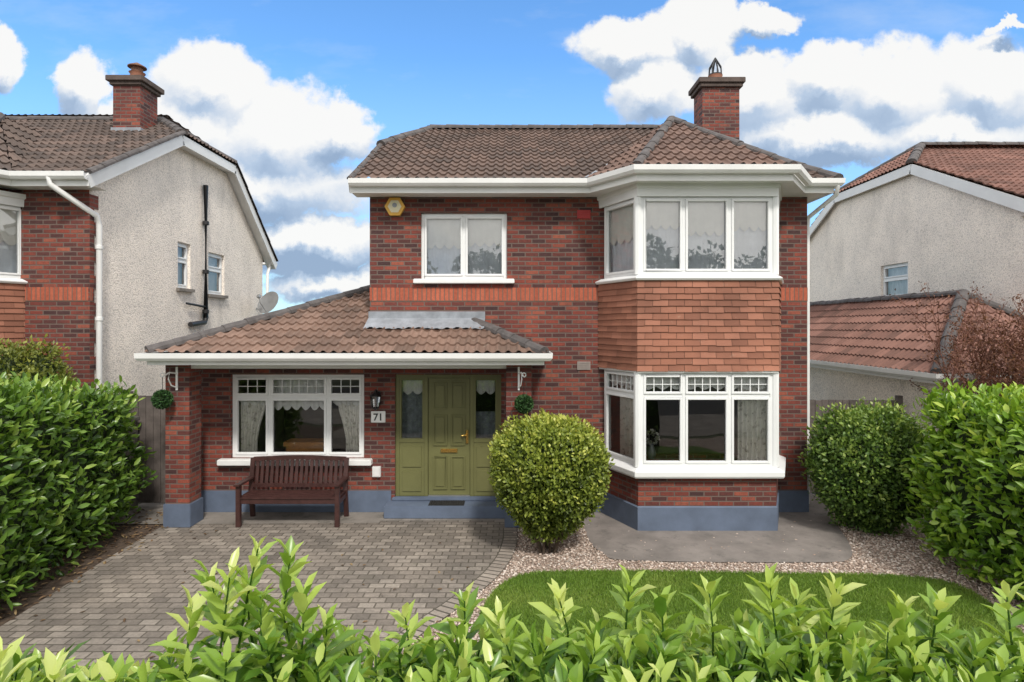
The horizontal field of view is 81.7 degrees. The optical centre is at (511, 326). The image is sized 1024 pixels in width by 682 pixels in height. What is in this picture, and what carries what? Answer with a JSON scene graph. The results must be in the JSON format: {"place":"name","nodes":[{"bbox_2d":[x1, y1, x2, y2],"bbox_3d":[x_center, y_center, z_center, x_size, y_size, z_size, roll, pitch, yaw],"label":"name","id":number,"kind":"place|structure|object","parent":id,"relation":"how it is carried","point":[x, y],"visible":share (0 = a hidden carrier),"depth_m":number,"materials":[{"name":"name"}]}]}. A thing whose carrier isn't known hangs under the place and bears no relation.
{"place":"outdoors","nodes":[
{"label":"outdoors","id":0,"kind":"place"},
{"bbox_2d":[0,333,78,402],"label":"golden shrub","id":1,"kind":"object","parent":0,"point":[18,361],"visible":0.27,"depth_m":8.87,"materials":[{"name":"green plant"}]},
{"bbox_2d":[0,524,162,625],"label":"flower bed","id":2,"kind":"object","parent":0,"point":[46,588],"depth_m":7.71,"materials":[{"name":"soil"}]},
{"bbox_2d":[0,371,157,609],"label":"laurel hedge","id":3,"kind":"object","parent":2,"relation":"on","point":[67,474],"visible":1,"depth_m":7.42,"materials":[{"name":"green plant"}]},
{"bbox_2d":[95,417,139,525],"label":"boundary wall","id":4,"kind":"structure","parent":2,"relation":"on","point":[135,500],"depth_m":10.04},
{"bbox_2d":[0,62,277,396],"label":"detached house","id":5,"kind":"structure","parent":0,"point":[131,225],"depth_m":11.01,"materials":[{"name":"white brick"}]},
{"bbox_2d":[0,204,20,278],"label":"window","id":6,"kind":"structure","parent":5,"relation":"in","point":[10,216],"depth_m":9.74,"materials":[{"name":"white plastic"}]},
{"bbox_2d":[176,242,194,291],"bbox_3d":[-7.061,-1.272,12.635,0.262,1.044,0.610,0,0,0],"label":"window","id":7,"kind":"structure","parent":5,"relation":"in","point":[183,287],"depth_m":12.79,"materials":[{"name":"white plastic"}]},
{"bbox_2d":[208,252,227,298],"bbox_3d":[-7.061,-1.212,14.020,0.262,1.044,0.880,0,0,0],"label":"window","id":8,"kind":"structure","parent":5,"relation":"in","point":[212,268],"depth_m":14.17,"materials":[{"name":"white plastic"}]},
{"bbox_2d":[256,291,278,312],"bbox_3d":[-6.637,-0.662,16.043,0.553,0.608,0.630,0,0,-24],"label":"satellite dish","id":9,"kind":"object","parent":5,"relation":"attached to","point":[268,302],"visible":1,"depth_m":16.07,"materials":[{"name":"grey metal"}]},
{"bbox_2d":[0,520,504,680],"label":"driveway","id":10,"kind":"structure","parent":0,"point":[142,592],"depth_m":7.29,"materials":[{"name":"grey brick"}]},
{"bbox_2d":[0,508,453,658],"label":"fallen leaves","id":11,"kind":"object","parent":10,"relation":"on","point":[58,590],"visible":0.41,"depth_m":7.83,"materials":[{"name":"brown plant"}]},
{"bbox_2d":[373,528,517,666],"bbox_3d":[-0.913,3.092,5.344,0.804,0.001,7.755,0,0,11],"label":"driveway edging","id":12,"kind":"object","parent":10,"relation":"on","point":[491,572],"visible":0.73,"depth_m":7.24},
{"bbox_2d":[104,503,504,523],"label":"path","id":13,"kind":"structure","parent":0,"point":[280,517],"depth_m":9.60,"materials":[{"name":"concrete"}]},
{"bbox_2d":[128,391,164,502],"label":"side gate","id":14,"kind":"structure","parent":13,"relation":"on","point":[151,431],"depth_m":10.25,"materials":[{"name":"wood"}]},
{"bbox_2d":[233,455,348,527],"bbox_3d":[-3.470,2.605,9.396,1.630,0.999,0.633,0,0,0],"label":"garden bench","id":15,"kind":"object","parent":13,"relation":"on","point":[252,497],"visible":1,"depth_m":9.60,"materials":[{"name":"brown paint"}]},
{"bbox_2d":[0,0,1023,313],"label":"sky","id":16,"kind":"structure","parent":0,"point":[299,93],"materials":[{"name":"blue"}]},
{"bbox_2d":[402,507,1023,653],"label":"gravel","id":17,"kind":"structure","parent":0,"point":[905,563],"depth_m":7.77,"materials":[{"name":"beige gravel"}]},
{"bbox_2d":[487,408,614,554],"bbox_3d":[0.541,2.135,8.237,1.782,1.993,1.841,0,0,0],"label":"topiary bush","id":18,"kind":"object","parent":17,"relation":"on","point":[549,472],"visible":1,"depth_m":7.67,"materials":[{"name":"green plant"}]},
{"bbox_2d":[797,396,943,537],"bbox_3d":[5.505,2.133,9.054,1.975,2.178,1.835,0,0,0],"label":"garden shrub","id":19,"kind":"object","parent":17,"relation":"on","point":[855,465],"visible":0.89,"depth_m":8.62,"materials":[{"name":"green plant"}]},
{"bbox_2d":[889,281,1023,407],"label":"twiggy shrub","id":20,"kind":"object","parent":17,"relation":"on","point":[1012,369],"visible":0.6,"depth_m":9.31,"materials":[{"name":"brown plant"}]},
{"bbox_2d":[901,377,1023,606],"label":"laurel hedge","id":21,"kind":"object","parent":17,"relation":"on","point":[973,485],"visible":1,"depth_m":7.08,"materials":[{"name":"green plant"}]},
{"bbox_2d":[582,492,852,561],"bbox_3d":[3.355,3.096,9.439,4.489,0.001,3.322,0,0,0],"label":"apron","id":22,"kind":"object","parent":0,"point":[608,536],"visible":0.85,"depth_m":8.49,"materials":[{"name":"concrete"}]},
{"bbox_2d":[478,568,1023,681],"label":"lawn","id":23,"kind":"structure","parent":0,"point":[651,602],"depth_m":6.67,"materials":[{"name":"green plant"}]},
{"bbox_2d":[810,141,1023,501],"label":"detached house","id":24,"kind":"structure","parent":0,"point":[944,219],"depth_m":13.44,"materials":[{"name":"red roof tile"},{"name":"pebbledash render"},{"name":"grey ridge tile"}]},
{"bbox_2d":[883,262,907,295],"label":"window","id":25,"kind":"structure","parent":24,"relation":"in","point":[897,278],"depth_m":15.00,"materials":[{"name":"white plastic"}]},
{"label":"ground","id":26,"kind":"structure","parent":0,"visible":0},
{"bbox_2d":[134,57,845,530],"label":"detached house","id":27,"kind":"structure","parent":26,"relation":"on","point":[622,287],"depth_m":9.88,"materials":[{"name":"red brick"}]},
{"bbox_2d":[160,367,177,389],"bbox_3d":[-5.238,0.800,9.047,0.063,0.360,0.252,0,0,39],"label":"wall bracket","id":28,"kind":"object","parent":27,"relation":"attached to","point":[176,386],"depth_m":9.11,"materials":[{"name":"white metal"}]},
{"bbox_2d":[151,377,173,409],"bbox_3d":[-5.299,1.009,8.968,0.325,0.509,0.318,0,0,0],"label":"moss ball","id":29,"kind":"object","parent":28,"relation":"hanging from","point":[162,398],"visible":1,"depth_m":8.90,"materials":[{"name":"green plant"}]},
{"bbox_2d":[217,375,372,465],"bbox_3d":[-3.605,1.547,9.945,2.550,1.505,0.350,0,0,0],"label":"window","id":30,"kind":"structure","parent":27,"relation":"in","point":[286,391],"depth_m":9.95,"materials":[{"name":"white plastic"}]},
{"bbox_2d":[283,438,323,451],"bbox_3d":[-3.560,2.465,10.320,0.720,0.970,0.360,0,0,0],"label":"console table","id":31,"kind":"object","parent":27,"relation":"in","point":[304,444],"visible":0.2,"depth_m":10.17,"materials":[{"name":"orange wood"}]},
{"bbox_2d":[369,389,381,410],"bbox_3d":[-2.250,1.210,9.786,0.200,0.360,0.246,0,0,0],"label":"wall lantern","id":32,"kind":"object","parent":27,"relation":"attached to","point":[375,397],"depth_m":9.75,"materials":[{"name":"black metal"}]},
{"bbox_2d":[371,411,385,422],"bbox_3d":[-2.235,1.505,9.887,0.240,0.190,0.025,0,0,0],"label":"house number","id":33,"kind":"object","parent":27,"relation":"attached to","point":[378,416],"visible":1,"depth_m":9.88,"materials":[{"name":"white paint"}]},
{"bbox_2d":[384,198,404,215],"bbox_3d":[-1.950,-2.000,9.860,0.340,0.294,0.080,0,0,0],"label":"alarm box","id":34,"kind":"object","parent":27,"relation":"attached to","point":[394,206],"visible":1,"depth_m":9.83,"materials":[{"name":"yellow plastic"}]},
{"bbox_2d":[428,500,464,505],"bbox_3d":[-1.070,2.892,9.730,0.580,0.016,0.280,0,0,0],"label":"doormat","id":35,"kind":"object","parent":27,"relation":"on","point":[446,503],"visible":1,"depth_m":9.69,"materials":[{"name":"black rubber"}]},
{"bbox_2d":[428,378,469,494],"bbox_3d":[-1.060,1.850,9.961,0.700,1.970,0.118,0,0,0],"label":"door","id":36,"kind":"structure","parent":27,"relation":"in","point":[448,398],"depth_m":9.97,"materials":[{"name":"green paint"}]},
{"bbox_2d":[413,214,513,283],"bbox_3d":[-0.800,-1.314,9.941,1.680,1.189,0.262,0,0,0],"label":"window","id":37,"kind":"structure","parent":27,"relation":"in","point":[455,248],"depth_m":10.03,"materials":[{"name":"white plastic"}]},
{"bbox_2d":[518,367,525,389],"bbox_3d":[0.137,0.800,9.048,0.068,0.360,0.223,0,0,-29],"label":"wall bracket","id":38,"kind":"object","parent":27,"relation":"attached to","point":[522,375],"depth_m":9.13,"materials":[{"name":"white metal"}]},
{"bbox_2d":[514,394,533,414],"bbox_3d":[0.184,1.044,8.969,0.318,0.577,0.319,0,0,0],"label":"moss ball","id":39,"kind":"object","parent":38,"relation":"hanging from","point":[524,403],"visible":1,"depth_m":8.89,"materials":[{"name":"green plant"}]},
{"bbox_2d":[604,369,633,464],"bbox_3d":[1.801,1.407,9.482,0.189,1.462,0.902,0,0,-26],"label":"window","id":40,"kind":"structure","parent":27,"relation":"in","point":[624,379],"depth_m":9.56,"materials":[{"name":"white plastic"}]},
{"bbox_2d":[604,198,633,278],"bbox_3d":[1.777,-1.397,9.471,0.136,1.212,0.902,0,0,-26],"label":"window","id":41,"kind":"structure","parent":27,"relation":"in","point":[619,217],"depth_m":9.60,"materials":[{"name":"white plastic"}]},
{"bbox_2d":[646,429,659,458],"bbox_3d":[2.250,1.880,9.552,0.279,0.480,0.275,0,0,0],"label":"flower vase","id":42,"kind":"object","parent":27,"relation":"in","point":[651,452],"visible":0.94,"depth_m":9.51,"materials":[{"name":"grey glass"}]},
{"bbox_2d":[641,373,771,466],"bbox_3d":[2.970,1.407,9.092,2.040,1.464,0.173,0,0,0],"label":"window","id":43,"kind":"structure","parent":27,"relation":"in","point":[752,394],"depth_m":9.02,"materials":[{"name":"white plastic"}]},
{"bbox_2d":[641,197,771,274],"bbox_3d":[2.970,-1.398,9.074,2.040,1.215,0.136,0,0,0],"label":"window","id":44,"kind":"structure","parent":27,"relation":"in","point":[680,235],"depth_m":9.10,"materials":[{"name":"white plastic"}]},
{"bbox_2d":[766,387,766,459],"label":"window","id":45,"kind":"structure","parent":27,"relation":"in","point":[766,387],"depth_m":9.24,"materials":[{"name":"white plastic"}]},
{"bbox_2d":[0,534,1023,681],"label":"laurel hedge","id":46,"kind":"object","parent":26,"relation":"on","point":[802,649],"visible":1,"depth_m":2.40,"materials":[{"name":"green plant"}]},
{"bbox_2d":[810,395,902,491],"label":"side gate","id":47,"kind":"structure","parent":26,"relation":"on","point":[814,408],"depth_m":10.90,"materials":[{"name":"grey wood"}]}
]}

